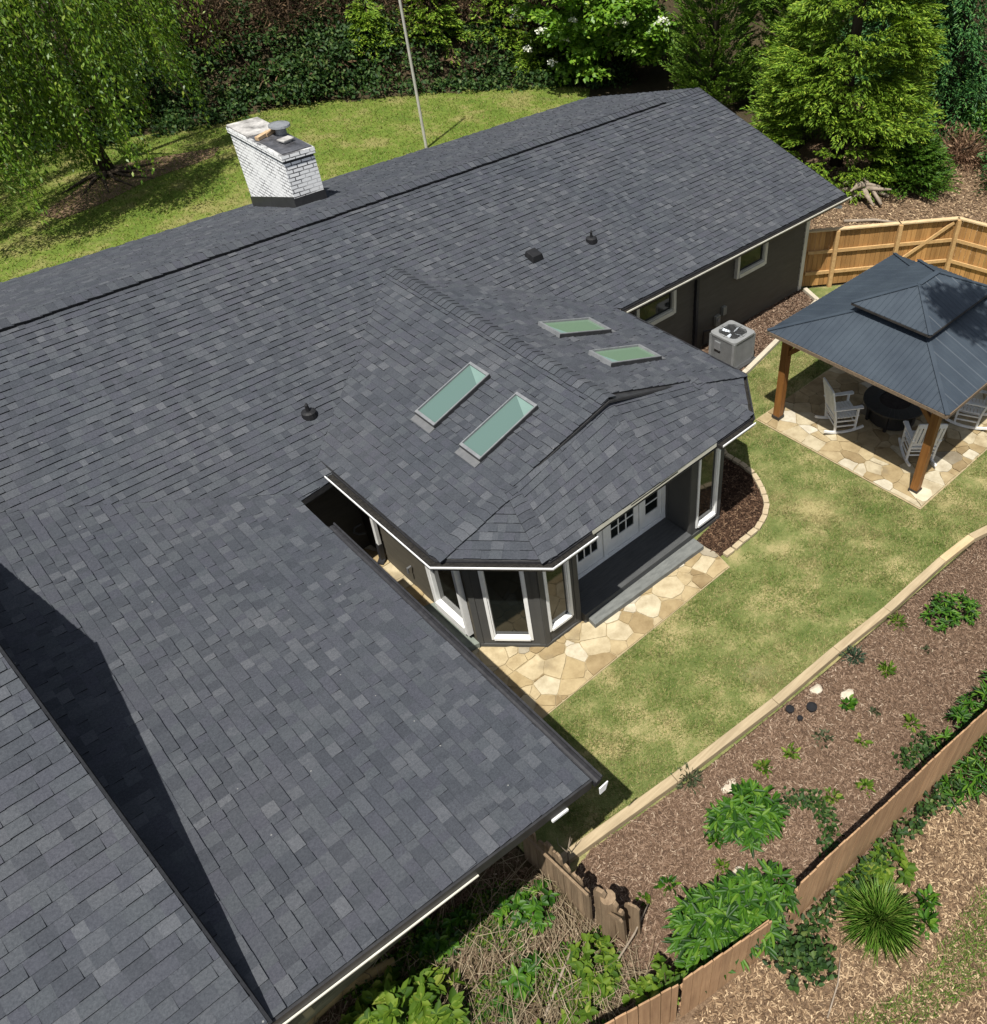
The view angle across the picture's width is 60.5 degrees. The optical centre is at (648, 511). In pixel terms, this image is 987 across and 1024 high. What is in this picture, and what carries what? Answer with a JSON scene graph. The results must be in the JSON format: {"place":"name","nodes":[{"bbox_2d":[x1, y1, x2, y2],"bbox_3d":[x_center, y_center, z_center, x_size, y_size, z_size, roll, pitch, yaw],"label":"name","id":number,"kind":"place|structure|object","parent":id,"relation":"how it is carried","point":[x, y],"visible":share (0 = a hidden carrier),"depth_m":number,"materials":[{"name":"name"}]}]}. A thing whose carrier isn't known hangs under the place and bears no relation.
{"place":"outdoors","nodes":[
{"label":"outdoors","id":0,"kind":"place"},
{"bbox_2d":[0,85,589,281],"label":"back lawn","id":1,"kind":"structure","parent":0,"point":[149,229],"depth_m":29.10,"materials":[{"name":"green plant"}]},
{"bbox_2d":[0,0,227,229],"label":"weeping tree","id":2,"kind":"object","parent":1,"relation":"on","point":[32,40],"visible":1,"depth_m":23.71,"materials":[{"name":"green plant"}]},
{"bbox_2d":[40,147,218,218],"bbox_3d":[-17.915,-11.523,28.285,2.591,0.001,6.781,20,47,20],"label":"bare patch","id":3,"kind":"object","parent":1,"relation":"on","point":[87,204],"visible":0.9,"depth_m":27.68,"materials":[{"name":"brown soil"}]},
{"bbox_2d":[398,0,427,147],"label":"metal pole","id":4,"kind":"object","parent":1,"relation":"on","point":[413,78],"visible":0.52,"depth_m":28.45,"materials":[{"name":"grey metal"}]},
{"bbox_2d":[315,847,648,1023],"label":"weedy slope","id":5,"kind":"structure","parent":0,"point":[524,865],"depth_m":10.44,"materials":[{"name":"green plant"}]},
{"bbox_2d":[306,957,395,1023],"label":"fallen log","id":6,"kind":"object","parent":5,"relation":"on","point":[371,971],"visible":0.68,"depth_m":10.03,"materials":[{"name":"brown wood"}]},
{"bbox_2d":[338,965,470,1023],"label":"broadleaf weed","id":7,"kind":"object","parent":5,"relation":"on","point":[389,999],"visible":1,"depth_m":9.55,"materials":[{"name":"green plant"}]},
{"bbox_2d":[405,903,476,961],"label":"broadleaf weed","id":8,"kind":"object","parent":5,"relation":"on","point":[460,914],"visible":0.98,"depth_m":10.32,"materials":[{"name":"green plant"}]},
{"bbox_2d":[313,843,680,1023],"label":"dry stems","id":9,"kind":"object","parent":5,"relation":"on","point":[521,1008],"visible":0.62,"depth_m":10.16,"materials":[{"name":"beige plant"}]},
{"bbox_2d":[488,941,543,1023],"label":"broadleaf weed","id":10,"kind":"object","parent":5,"relation":"on","point":[529,968],"visible":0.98,"depth_m":9.94,"materials":[{"name":"green plant"}]},
{"bbox_2d":[490,877,560,937],"bbox_3d":[-1.575,5.118,10.566,0.954,0.382,0.718,-24,48,-23],"label":"broadleaf weed","id":11,"kind":"object","parent":5,"relation":"on","point":[525,911],"visible":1,"depth_m":10.54,"materials":[{"name":"green plant"}]},
{"bbox_2d":[536,993,601,1023],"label":"broadleaf weed","id":12,"kind":"object","parent":5,"relation":"on","point":[589,1011],"visible":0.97,"depth_m":9.69,"materials":[{"name":"green plant"}]},
{"bbox_2d":[566,933,623,1005],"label":"broadleaf weed","id":13,"kind":"object","parent":5,"relation":"on","point":[586,973],"visible":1,"depth_m":10.04,"materials":[{"name":"green plant"}]},
{"bbox_2d":[0,0,986,159],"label":"hillside","id":14,"kind":"structure","parent":0,"point":[239,59],"depth_m":34.57,"materials":[{"name":"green plant"}]},
{"bbox_2d":[149,0,270,54],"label":"dead shrub","id":15,"kind":"object","parent":14,"relation":"on","point":[217,8],"visible":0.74,"depth_m":32.40,"materials":[{"name":"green plant"}]},
{"bbox_2d":[225,0,336,40],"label":"dead shrub","id":16,"kind":"object","parent":14,"relation":"on","point":[273,11],"visible":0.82,"depth_m":33.19,"materials":[{"name":"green plant"}]},
{"bbox_2d":[9,0,674,122],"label":"bank scrub","id":17,"kind":"object","parent":14,"relation":"on","point":[386,69],"visible":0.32,"depth_m":33.97,"materials":[{"name":"plant"}]},
{"bbox_2d":[19,0,670,115],"bbox_3d":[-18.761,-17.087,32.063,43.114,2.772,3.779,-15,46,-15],"label":"dark undergrowth","id":18,"kind":"object","parent":14,"relation":"on","point":[325,47],"visible":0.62,"depth_m":33.32,"materials":[{"name":"green plant"}]},
{"bbox_2d":[294,0,396,26],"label":"dead shrub","id":19,"kind":"object","parent":14,"relation":"on","point":[330,5],"visible":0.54,"depth_m":33.87,"materials":[{"name":"green plant"}]},
{"bbox_2d":[333,0,405,62],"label":"sapling","id":20,"kind":"object","parent":14,"relation":"on","point":[370,16],"visible":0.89,"depth_m":33.80,"materials":[{"name":"green plant"}]},
{"bbox_2d":[374,0,468,33],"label":"dead shrub","id":21,"kind":"object","parent":14,"relation":"on","point":[423,3],"visible":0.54,"depth_m":34.45,"materials":[{"name":"green plant"}]},
{"bbox_2d":[395,0,476,67],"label":"sapling","id":22,"kind":"object","parent":14,"relation":"on","point":[442,10],"visible":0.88,"depth_m":34.61,"materials":[{"name":"green plant"}]},
{"bbox_2d":[428,0,522,26],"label":"dead shrub","id":23,"kind":"object","parent":14,"relation":"on","point":[465,7],"visible":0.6,"depth_m":35.22,"materials":[{"name":"green plant"}]},
{"bbox_2d":[467,0,531,49],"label":"sapling","id":24,"kind":"object","parent":14,"relation":"on","point":[513,35],"visible":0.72,"depth_m":35.25,"materials":[{"name":"green plant"}]},
{"bbox_2d":[499,0,564,51],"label":"dead shrub","id":25,"kind":"object","parent":14,"relation":"on","point":[531,22],"visible":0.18,"depth_m":35.55,"materials":[{"name":"green plant"}]},
{"bbox_2d":[507,0,687,86],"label":"flowering tree","id":26,"kind":"object","parent":14,"relation":"on","point":[634,35],"visible":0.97,"depth_m":33.15,"materials":[{"name":"green plant"}]},
{"bbox_2d":[656,0,767,107],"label":"arborvitae","id":27,"kind":"object","parent":14,"relation":"on","point":[688,76],"visible":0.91,"depth_m":32.02,"materials":[{"name":"green plant"}]},
{"bbox_2d":[739,0,854,107],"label":"arborvitae","id":28,"kind":"object","parent":14,"relation":"on","point":[770,17],"visible":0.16,"depth_m":31.32,"materials":[{"name":"green plant"}]},
{"bbox_2d":[740,0,948,204],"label":"cypress tree","id":29,"kind":"object","parent":14,"relation":"on","point":[913,39],"visible":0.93,"depth_m":25.86,"materials":[{"name":"green plant"}]},
{"bbox_2d":[837,0,986,97],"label":"hemlock tree","id":30,"kind":"object","parent":14,"relation":"on","point":[875,27],"visible":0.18,"depth_m":33.39,"materials":[{"name":"green plant"}]},
{"bbox_2d":[869,134,963,201],"bbox_3d":[8.860,-11.355,26.977,3.328,1.969,3.499,34,53,30],"label":"cypress bush","id":31,"kind":"object","parent":14,"relation":"on","point":[929,168],"visible":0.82,"depth_m":26.57,"materials":[{"name":"green plant"}]},
{"bbox_2d":[854,0,986,152],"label":"hemlock tree","id":32,"kind":"object","parent":14,"relation":"on","point":[953,81],"visible":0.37,"depth_m":29.46,"materials":[{"name":"green plant"}]},
{"bbox_2d":[934,121,986,175],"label":"dry shrub","id":33,"kind":"object","parent":14,"relation":"on","point":[956,144],"visible":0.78,"depth_m":28.68,"materials":[{"name":"brown plant"}]},
{"bbox_2d":[945,99,986,146],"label":"green shrub","id":34,"kind":"object","parent":14,"relation":"on","point":[980,111],"visible":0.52,"depth_m":29.60,"materials":[{"name":"green plant"}]},
{"bbox_2d":[12,62,986,855],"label":"ground","id":35,"kind":"structure","parent":0,"point":[652,80],"depth_m":34.80,"materials":[{"name":"green plant"}]},
{"bbox_2d":[0,87,850,1023],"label":"ranch house","id":36,"kind":"structure","parent":35,"relation":"on","point":[278,745],"depth_m":12.57,"materials":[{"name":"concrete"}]},
{"bbox_2d":[425,565,473,635],"bbox_3d":[-3.286,1.198,13.345,0.944,1.714,0.118,34,53,30],"label":"window","id":37,"kind":"structure","parent":36,"relation":"in","point":[447,589],"depth_m":13.56,"materials":[{"name":"clear glass"}]},
{"bbox_2d":[478,571,533,640],"bbox_3d":[-2.249,1.397,13.028,0.694,1.944,0.100,1,44,1],"label":"window","id":38,"kind":"structure","parent":36,"relation":"in","point":[504,593],"depth_m":13.14,"materials":[{"name":"clear glass"}]},
{"bbox_2d":[542,560,573,631],"bbox_3d":[-1.461,1.188,13.145,0.100,1.804,0.514,34,53,30],"label":"window","id":39,"kind":"structure","parent":36,"relation":"in","point":[557,583],"depth_m":13.34,"materials":[{"name":"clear glass"}]},
{"bbox_2d":[576,531,602,573],"bbox_3d":[-1.081,0.294,14.061,0.050,1.850,0.700,34,53,30],"label":"door","id":40,"kind":"structure","parent":36,"relation":"in","point":[588,556],"depth_m":14.52,"materials":[{"name":"white glass"}]},
{"bbox_2d":[606,505,638,552],"bbox_3d":[-0.489,-0.122,14.497,0.050,1.850,0.810,34,53,30],"label":"door","id":41,"kind":"structure","parent":36,"relation":"in","point":[626,526],"depth_m":14.90,"materials":[{"name":"white glass"}]},
{"bbox_2d":[643,489,660,527],"bbox_3d":[0.036,-0.492,14.885,0.050,1.850,0.510,34,53,30],"label":"door","id":42,"kind":"structure","parent":36,"relation":"in","point":[651,505],"depth_m":15.29,"materials":[{"name":"white glass"}]},
{"bbox_2d":[634,290,676,324],"bbox_3d":[0.158,-4.518,18.369,0.113,0.674,1.264,34,53,30],"label":"window","id":43,"kind":"structure","parent":36,"relation":"in","point":[664,307],"depth_m":18.50,"materials":[{"name":"clear glass"}]},
{"bbox_2d":[695,448,720,527],"bbox_3d":[1.074,-0.544,15.064,0.100,1.944,0.574,34,53,30],"label":"window","id":44,"kind":"structure","parent":36,"relation":"in","point":[709,466],"depth_m":15.20,"materials":[{"name":"clear glass"}]},
{"bbox_2d":[734,242,768,278],"bbox_3d":[2.511,-6.177,20.102,0.113,0.664,1.144,34,53,30],"label":"window","id":45,"kind":"structure","parent":36,"relation":"in","point":[749,262],"depth_m":20.17,"materials":[{"name":"clear glass"}]},
{"bbox_2d":[343,878,677,1023],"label":"weed cover","id":46,"kind":"object","parent":35,"relation":"on","point":[359,991],"visible":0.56,"depth_m":10.27,"materials":[{"name":"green plant"}]},
{"bbox_2d":[508,27,562,78],"bbox_3d":[-4.779,-20.051,35.943,2.997,1.849,3.198,34,53,30],"label":"sapling","id":47,"kind":"object","parent":35,"relation":"on","point":[523,54],"visible":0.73,"depth_m":35.37,"materials":[{"name":"green plant"}]},
{"bbox_2d":[653,874,681,895],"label":"weed","id":48,"kind":"object","parent":35,"relation":"on","point":[662,880],"visible":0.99,"depth_m":10.92,"materials":[{"name":"green plant"}]},
{"bbox_2d":[670,761,704,795],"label":"weed","id":49,"kind":"object","parent":35,"relation":"on","point":[695,779],"visible":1,"depth_m":11.98,"materials":[{"name":"green plant"}]},
{"bbox_2d":[703,830,727,849],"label":"weed","id":50,"kind":"object","parent":35,"relation":"on","point":[718,835],"visible":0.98,"depth_m":11.36,"materials":[{"name":"green plant"}]},
{"bbox_2d":[779,786,844,857],"bbox_3d":[2.318,4.294,11.596,1.195,0.267,0.830,34,53,30],"label":"trailing vine","id":51,"kind":"object","parent":35,"relation":"on","point":[802,798],"visible":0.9,"depth_m":11.68,"materials":[{"name":"green plant"}]},
{"bbox_2d":[839,694,858,710],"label":"weed","id":52,"kind":"object","parent":35,"relation":"on","point":[852,704],"visible":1,"depth_m":12.94,"materials":[{"name":"green plant"}]},
{"bbox_2d":[839,645,867,664],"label":"weed","id":53,"kind":"object","parent":35,"relation":"on","point":[850,652],"visible":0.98,"depth_m":13.58,"materials":[{"name":"green plant"}]},
{"bbox_2d":[833,841,918,906],"bbox_3d":[3.027,4.872,10.957,1.239,0.327,0.711,-30,51,-27],"label":"vine clump","id":54,"kind":"object","parent":35,"relation":"on","point":[907,874],"visible":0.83,"depth_m":10.96,"materials":[{"name":"green plant"}]},
{"bbox_2d":[876,660,896,678],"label":"weed","id":55,"kind":"object","parent":35,"relation":"on","point":[884,667],"visible":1,"depth_m":13.42,"materials":[{"name":"green plant"}]},
{"bbox_2d":[892,724,942,770],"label":"trailing vine","id":56,"kind":"object","parent":35,"relation":"on","point":[924,748],"visible":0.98,"depth_m":12.32,"materials":[{"name":"green plant"}]},
{"bbox_2d":[911,883,942,913],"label":"weed","id":57,"kind":"object","parent":35,"relation":"on","point":[933,900],"visible":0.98,"depth_m":10.76,"materials":[{"name":"green plant"}]},
{"bbox_2d":[913,907,940,940],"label":"weed","id":58,"kind":"object","parent":35,"relation":"on","point":[932,919],"visible":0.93,"depth_m":10.56,"materials":[{"name":"green plant"}]},
{"bbox_2d":[364,260,986,892],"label":"front lawn","id":59,"kind":"structure","parent":0,"point":[552,834],"depth_m":14.32,"materials":[{"name":"green plant"}]},
{"bbox_2d":[363,545,729,718],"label":"flagstone path","id":60,"kind":"structure","parent":59,"relation":"on","point":[597,645],"depth_m":13.83,"materials":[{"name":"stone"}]},
{"bbox_2d":[560,775,677,864],"bbox_3d":[-0.424,4.320,11.562,2.013,0.130,0.150,-28,50,-26],"label":"edging timber","id":61,"kind":"object","parent":59,"relation":"on","point":[600,833],"visible":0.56,"depth_m":11.52,"materials":[{"name":"beige wood"}]},
{"bbox_2d":[672,698,777,784],"bbox_3d":[1.179,3.448,12.477,2.055,0.130,0.150,-29,51,-27],"label":"edging timber","id":62,"kind":"object","parent":59,"relation":"on","point":[731,736],"visible":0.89,"depth_m":12.42,"materials":[{"name":"beige wood"}]},
{"bbox_2d":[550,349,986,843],"bbox_3d":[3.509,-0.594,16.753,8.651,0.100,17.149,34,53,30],"label":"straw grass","id":63,"kind":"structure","parent":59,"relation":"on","point":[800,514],"depth_m":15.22,"materials":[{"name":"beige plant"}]},
{"bbox_2d":[772,647,838,707],"bbox_3d":[2.540,2.653,13.311,1.495,0.130,0.150,-32,52,-29],"label":"edging timber","id":64,"kind":"object","parent":59,"relation":"on","point":[802,679],"visible":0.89,"depth_m":13.25,"materials":[{"name":"beige wood"}]},
{"bbox_2d":[833,607,889,655],"bbox_3d":[3.609,2.014,13.981,1.318,0.130,0.150,-30,51,-28],"label":"edging timber","id":65,"kind":"object","parent":59,"relation":"on","point":[866,627],"visible":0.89,"depth_m":13.92,"materials":[{"name":"beige wood"}]},
{"bbox_2d":[756,366,986,508],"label":"flagstone patio","id":66,"kind":"structure","parent":59,"relation":"on","point":[891,461],"depth_m":17.77,"materials":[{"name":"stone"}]},
{"bbox_2d":[815,377,863,433],"bbox_3d":[4.165,-2.318,17.729,0.914,1.130,0.650,-9,44,-9],"label":"rocking chair","id":67,"kind":"object","parent":66,"relation":"on","point":[834,409],"visible":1,"depth_m":17.75,"materials":[{"name":"white wood"}]},
{"bbox_2d":[766,253,986,501],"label":"gazebo","id":68,"kind":"object","parent":66,"relation":"on","point":[908,330],"visible":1,"depth_m":15.88,"materials":[{"name":"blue metal"}]},
{"bbox_2d":[863,385,922,432],"bbox_3d":[5.372,-2.260,18.142,1.359,0.495,1.359,34,53,30],"label":"fire table","id":69,"kind":"object","parent":66,"relation":"on","point":[886,410],"visible":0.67,"depth_m":17.86,"materials":[{"name":"black metal"}]},
{"bbox_2d":[898,421,947,466],"bbox_3d":[5.625,-1.601,16.976,0.650,1.130,0.915,-1,44,-1],"label":"rocking chair","id":70,"kind":"object","parent":66,"relation":"on","point":[914,439],"visible":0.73,"depth_m":16.91,"materials":[{"name":"white wood"}]},
{"bbox_2d":[945,390,986,429],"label":"rocking chair","id":71,"kind":"object","parent":66,"relation":"on","point":[981,406],"visible":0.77,"depth_m":17.90,"materials":[{"name":"white wood"}]},
{"bbox_2d":[801,216,986,286],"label":"privacy fence","id":72,"kind":"object","parent":59,"relation":"on","point":[937,242],"visible":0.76,"depth_m":22.29,"materials":[{"name":"brown wood"}]},
{"bbox_2d":[884,557,945,615],"bbox_3d":[4.748,1.311,14.719,1.723,0.130,0.150,-33,53,-30],"label":"edging timber","id":73,"kind":"object","parent":59,"relation":"on","point":[898,600],"visible":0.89,"depth_m":14.65,"materials":[{"name":"beige wood"}]},
{"bbox_2d":[940,535,973,564],"bbox_3d":[5.726,0.702,15.358,0.896,0.130,0.150,-30,51,-28],"label":"edging timber","id":74,"kind":"object","parent":59,"relation":"on","point":[956,549],"visible":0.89,"depth_m":15.30,"materials":[{"name":"beige wood"}]},
{"bbox_2d":[697,289,812,555],"bbox_3d":[2.723,-2.610,18.920,5.090,0.001,9.220,34,53,30],"label":"wall bed","id":75,"kind":"object","parent":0,"point":[726,468],"visible":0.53,"depth_m":17.13,"materials":[{"name":"brown soil"}]},
{"bbox_2d":[697,457,763,553],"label":"dark chips","id":76,"kind":"object","parent":75,"relation":"on","point":[732,515],"visible":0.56,"depth_m":16.18,"materials":[{"name":"brown wood"}]},
{"bbox_2d":[699,290,813,369],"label":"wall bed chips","id":77,"kind":"object","parent":75,"relation":"on","point":[775,320],"depth_m":21.46,"materials":[{"name":"brown wood"}]},
{"bbox_2d":[708,320,755,369],"bbox_3d":[1.990,-3.987,19.781,0.920,0.802,0.920,34,53,30],"label":"air conditioner","id":78,"kind":"object","parent":77,"relation":"on","point":[731,342],"visible":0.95,"depth_m":19.56,"materials":[{"name":"metal"}]},
{"bbox_2d":[743,288,818,373],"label":"concrete kerb","id":79,"kind":"structure","parent":75,"relation":"on","point":[768,348],"depth_m":20.25,"materials":[{"name":"beige concrete"}]},
{"bbox_2d":[574,537,986,1012],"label":"mulch bed","id":80,"kind":"object","parent":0,"point":[795,775],"visible":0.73,"depth_m":12.25,"materials":[{"name":"brown wood"}]},
{"bbox_2d":[523,832,640,941],"bbox_3d":[-0.952,4.652,10.439,1.903,1.260,0.356,27,50,26],"label":"broken fence","id":81,"kind":"object","parent":80,"relation":"on","point":[612,919],"visible":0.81,"depth_m":10.30,"materials":[{"name":"brown wood"}]},
{"bbox_2d":[621,952,685,1006],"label":"broadleaf weed","id":82,"kind":"object","parent":80,"relation":"on","point":[651,985],"visible":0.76,"depth_m":9.75,"materials":[{"name":"green plant"}]},
{"bbox_2d":[661,858,801,992],"bbox_3d":[1.017,4.963,10.148,1.816,1.180,1.270,-15,46,-15],"label":"leafy shrub","id":83,"kind":"object","parent":80,"relation":"on","point":[712,921],"visible":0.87,"depth_m":9.89,"materials":[{"name":"green plant"}]},
{"bbox_2d":[703,777,790,859],"bbox_3d":[1.363,4.205,11.437,1.097,0.503,1.205,34,53,30],"label":"leafy shrub","id":84,"kind":"object","parent":80,"relation":"on","point":[733,820],"visible":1,"depth_m":11.35,"materials":[{"name":"green plant"}]},
{"bbox_2d":[753,758,772,779],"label":"weed","id":85,"kind":"object","parent":80,"relation":"on","point":[764,764],"visible":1,"depth_m":12.15,"materials":[{"name":"green plant"}]},
{"bbox_2d":[605,709,986,1023],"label":"board fence","id":86,"kind":"object","parent":80,"relation":"on","point":[816,882],"visible":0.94,"depth_m":10.20,"materials":[{"name":"brown wood"}]},
{"bbox_2d":[762,768,968,972],"bbox_3d":[2.964,4.715,10.979,3.984,0.446,0.546,-32,52,-29],"label":"fence ivy","id":87,"kind":"object","parent":86,"relation":"attached to","point":[930,807],"visible":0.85,"depth_m":10.95,"materials":[{"name":"green plant"}]},
{"bbox_2d":[854,778,875,797],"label":"weed","id":88,"kind":"object","parent":80,"relation":"on","point":[868,783],"visible":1,"depth_m":11.95,"materials":[{"name":"green plant"}]},
{"bbox_2d":[919,589,981,633],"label":"leafy shrub","id":89,"kind":"object","parent":80,"relation":"on","point":[953,614],"visible":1,"depth_m":14.09,"materials":[{"name":"green plant"}]},
{"bbox_2d":[928,668,986,750],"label":"fern clump","id":90,"kind":"object","parent":80,"relation":"on","point":[961,709],"visible":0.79,"depth_m":12.62,"materials":[{"name":"green plant"}]},
{"bbox_2d":[668,741,986,1023],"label":"wood chip slope","id":91,"kind":"structure","parent":0,"point":[687,1018],"depth_m":10.27,"materials":[{"name":"brown wood"}]},
{"bbox_2d":[768,930,837,994],"bbox_3d":[1.913,5.494,10.084,0.931,0.500,0.711,-6,44,-6],"label":"fence ivy cluster","id":92,"kind":"object","parent":91,"relation":"on","point":[811,956],"visible":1,"depth_m":10.06,"materials":[{"name":"green plant"}]},
{"bbox_2d":[692,746,986,1023],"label":"pale chips","id":93,"kind":"object","parent":91,"relation":"on","point":[756,993],"visible":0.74,"depth_m":10.23,"materials":[{"name":"brown wood"}]},
{"bbox_2d":[938,732,986,815],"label":"fern clump","id":94,"kind":"object","parent":93,"relation":"on","point":[978,779],"visible":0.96,"depth_m":11.85,"materials":[{"name":"green plant"}]},
{"bbox_2d":[834,870,926,968],"bbox_3d":[2.937,5.080,10.429,1.255,0.671,1.253,34,53,30],"label":"grass tuft","id":95,"kind":"object","parent":91,"relation":"on","point":[881,916],"visible":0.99,"depth_m":10.43,"materials":[{"name":"green plant"}]},
{"bbox_2d":[840,884,986,1023],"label":"rough grass","id":96,"kind":"structure","parent":91,"relation":"on","point":[939,979],"depth_m":10.14,"materials":[{"name":"green plant"}]},
{"bbox_2d":[794,91,986,263],"bbox_3d":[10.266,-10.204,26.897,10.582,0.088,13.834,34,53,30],"label":"back bed chips","id":97,"kind":"object","parent":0,"point":[903,207],"visible":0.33,"depth_m":26.61,"materials":[{"name":"brown wood"}]},
{"bbox_2d":[839,169,890,206],"bbox_3d":[7.159,-10.566,26.851,1.698,0.595,1.952,34,53,30],"label":"dead stump","id":98,"kind":"object","parent":97,"relation":"on","point":[867,185],"visible":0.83,"depth_m":26.46,"materials":[{"name":"brown wood"}]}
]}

